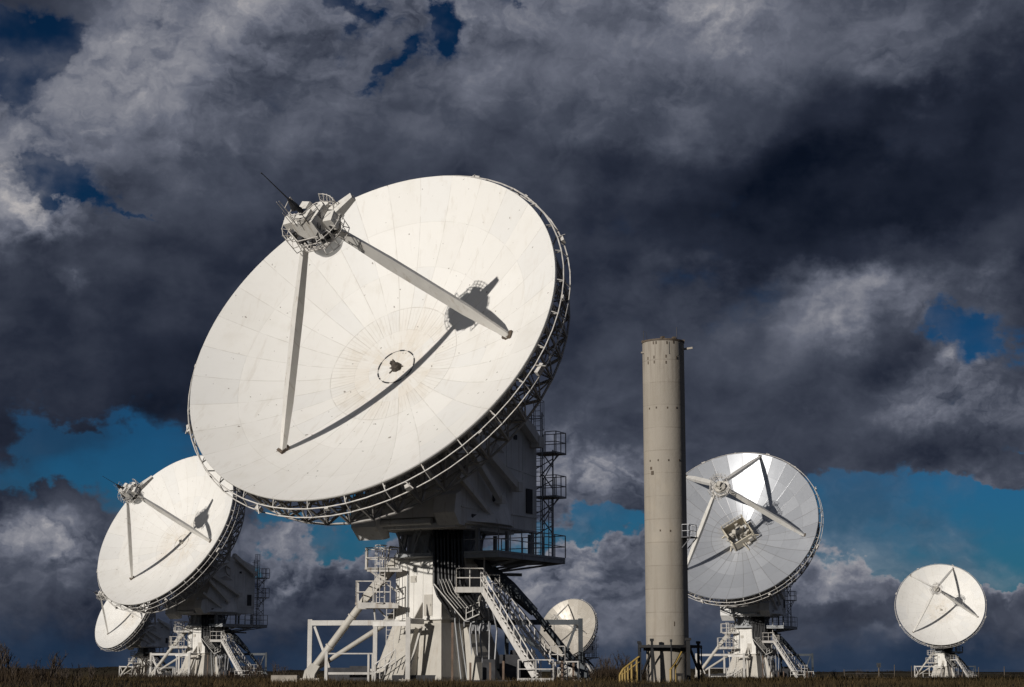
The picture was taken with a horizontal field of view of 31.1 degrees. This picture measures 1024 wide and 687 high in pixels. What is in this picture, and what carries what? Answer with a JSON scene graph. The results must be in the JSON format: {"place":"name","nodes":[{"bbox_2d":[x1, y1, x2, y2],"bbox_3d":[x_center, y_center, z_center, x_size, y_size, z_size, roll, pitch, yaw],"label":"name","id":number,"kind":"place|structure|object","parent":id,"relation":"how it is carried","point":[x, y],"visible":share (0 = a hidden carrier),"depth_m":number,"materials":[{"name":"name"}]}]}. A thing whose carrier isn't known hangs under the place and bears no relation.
{"place":"outdoors","nodes":[
{"label":"outdoors","id":0,"kind":"place"},
{"bbox_2d":[0,0,1023,671],"label":"sky","id":1,"kind":"structure","parent":0,"point":[823,200],"materials":[{"name":"grey"}]},
{"bbox_2d":[0,670,1023,686],"bbox_3d":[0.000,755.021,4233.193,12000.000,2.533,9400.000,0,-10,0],"label":"ground","id":2,"kind":"structure","parent":0,"point":[119,684],"depth_m":83.40,"materials":[{"name":"brown plant"}]},
{"bbox_2d":[0,640,9,669],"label":"bare shrub","id":3,"kind":"object","parent":2,"relation":"on","point":[1,665],"visible":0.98,"depth_m":98.47,"materials":[{"name":"brown plant"}]},
{"bbox_2d":[0,644,15,673],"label":"bare shrub","id":4,"kind":"object","parent":2,"relation":"on","point":[7,660],"visible":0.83,"depth_m":99.32,"materials":[{"name":"brown plant"}]},
{"bbox_2d":[11,661,20,674],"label":"bare shrub","id":5,"kind":"object","parent":2,"relation":"on","point":[13,669],"visible":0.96,"depth_m":95.45,"materials":[{"name":"brown plant"}]},
{"bbox_2d":[23,662,30,673],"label":"bare shrub","id":6,"kind":"object","parent":2,"relation":"on","point":[27,666],"visible":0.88,"depth_m":97.49,"materials":[{"name":"brown plant"}]},
{"bbox_2d":[30,658,41,674],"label":"bare shrub","id":7,"kind":"object","parent":2,"relation":"on","point":[35,667],"visible":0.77,"depth_m":101.44,"materials":[{"name":"brown plant"}]},
{"bbox_2d":[46,651,67,677],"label":"bare shrub","id":8,"kind":"object","parent":2,"relation":"on","point":[53,663],"visible":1,"depth_m":98.55,"materials":[{"name":"brown plant"}]},
{"bbox_2d":[55,659,63,677],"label":"bare shrub","id":9,"kind":"object","parent":2,"relation":"on","point":[61,672],"visible":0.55,"depth_m":100.49,"materials":[{"name":"brown plant"}]},
{"bbox_2d":[72,663,85,679],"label":"bare shrub","id":10,"kind":"object","parent":2,"relation":"on","point":[78,674],"visible":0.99,"depth_m":99.41,"materials":[{"name":"brown plant"}]},
{"bbox_2d":[87,665,95,679],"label":"bare shrub","id":11,"kind":"object","parent":2,"relation":"on","point":[90,670],"visible":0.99,"depth_m":104.32,"materials":[{"name":"brown plant"}]},
{"bbox_2d":[93,590,176,676],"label":"radio telescope","id":12,"kind":"object","parent":2,"relation":"on","point":[144,634],"visible":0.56,"depth_m":562.76,"materials":[{"name":"white paint"}]},
{"bbox_2d":[132,654,152,676],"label":"bare shrub","id":13,"kind":"object","parent":2,"relation":"on","point":[139,669],"visible":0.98,"depth_m":147.73,"materials":[{"name":"brown plant"}]},
{"bbox_2d":[96,455,269,677],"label":"radio telescope","id":14,"kind":"object","parent":2,"relation":"on","point":[167,529],"visible":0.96,"depth_m":267.95,"materials":[{"name":"white paint"}]},
{"bbox_2d":[245,667,256,677],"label":"bare shrub","id":15,"kind":"object","parent":2,"relation":"on","point":[250,670],"visible":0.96,"depth_m":137.81,"materials":[{"name":"brown plant"}]},
{"bbox_2d":[250,659,264,677],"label":"bare shrub","id":16,"kind":"object","parent":2,"relation":"on","point":[257,671],"visible":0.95,"depth_m":143.89,"materials":[{"name":"brown plant"}]},
{"bbox_2d":[271,664,279,674],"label":"bare shrub","id":17,"kind":"object","parent":2,"relation":"on","point":[274,670],"visible":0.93,"depth_m":137.76,"materials":[{"name":"brown plant"}]},
{"bbox_2d":[278,665,291,674],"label":"bare shrub","id":18,"kind":"object","parent":2,"relation":"on","point":[284,673],"visible":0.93,"depth_m":135.84,"materials":[{"name":"brown plant"}]},
{"bbox_2d":[271,675,299,681],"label":"concrete block","id":19,"kind":"structure","parent":2,"relation":"on","point":[280,677],"depth_m":106.56,"materials":[{"name":"white concrete"}]},
{"bbox_2d":[0,663,646,684],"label":"undergrowth","id":20,"kind":"object","parent":2,"relation":"on","point":[613,673],"visible":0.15,"depth_m":131.32,"materials":[{"name":"brown plant"}]},
{"bbox_2d":[185,172,591,681],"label":"radio telescope","id":21,"kind":"object","parent":2,"relation":"on","point":[380,347],"visible":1,"depth_m":114.23,"materials":[{"name":"metal"}]},
{"bbox_2d":[20,666,1023,675],"bbox_3d":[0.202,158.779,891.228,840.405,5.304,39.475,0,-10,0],"label":"woodland","id":22,"kind":"object","parent":2,"relation":"on","point":[104,670],"visible":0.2,"depth_m":889.90,"materials":[{"name":"plant"}]},
{"bbox_2d":[540,599,599,676],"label":"radio telescope","id":23,"kind":"object","parent":2,"relation":"on","point":[572,609],"visible":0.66,"depth_m":742.78,"materials":[{"name":"metal"}]},
{"bbox_2d":[598,655,616,670],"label":"bare shrub","id":24,"kind":"object","parent":2,"relation":"on","point":[606,665],"visible":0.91,"depth_m":147.82,"materials":[{"name":"brown plant"}]},
{"bbox_2d":[614,650,629,668],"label":"bare shrub","id":25,"kind":"object","parent":2,"relation":"on","point":[623,665],"visible":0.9,"depth_m":148.75,"materials":[{"name":"brown plant"}]},
{"bbox_2d":[619,656,638,681],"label":"stair handrail","id":26,"kind":"object","parent":2,"relation":"on","point":[621,673],"visible":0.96,"depth_m":100.13,"materials":[{"name":"yellow metal"}]},
{"bbox_2d":[641,327,697,682],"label":"concrete tower","id":27,"kind":"structure","parent":2,"relation":"on","point":[666,560],"depth_m":102.12,"materials":[{"name":"concrete"}]},
{"bbox_2d":[637,638,702,682],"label":"steel gantry","id":28,"kind":"object","parent":2,"relation":"on","point":[687,648],"visible":0.91,"depth_m":100.14,"materials":[{"name":"grey metal"}]},
{"bbox_2d":[669,651,681,681],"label":"stair handrail","id":29,"kind":"object","parent":2,"relation":"on","point":[674,665],"visible":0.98,"depth_m":99.49,"materials":[{"name":"yellow metal"}]},
{"bbox_2d":[676,673,683,680],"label":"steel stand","id":30,"kind":"object","parent":2,"relation":"on","point":[679,674],"visible":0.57,"depth_m":99.12,"materials":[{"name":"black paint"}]},
{"bbox_2d":[686,452,823,678],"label":"radio telescope","id":31,"kind":"object","parent":2,"relation":"on","point":[753,517],"visible":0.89,"depth_m":274.37,"materials":[{"name":"metal"}]},
{"bbox_2d":[877,663,880,677],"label":"pole box","id":32,"kind":"object","parent":2,"relation":"on","point":[878,665],"visible":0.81,"depth_m":208.65,"materials":[{"name":"grey metal"}]},
{"bbox_2d":[844,665,1004,677],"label":"wire fence","id":33,"kind":"object","parent":2,"relation":"on","point":[941,670],"visible":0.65,"depth_m":210.58,"materials":[{"name":"metal"}]},
{"bbox_2d":[895,564,986,677],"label":"radio telescope","id":34,"kind":"object","parent":2,"relation":"on","point":[940,608],"visible":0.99,"depth_m":533.14,"materials":[{"name":"white paint"}]}
]}

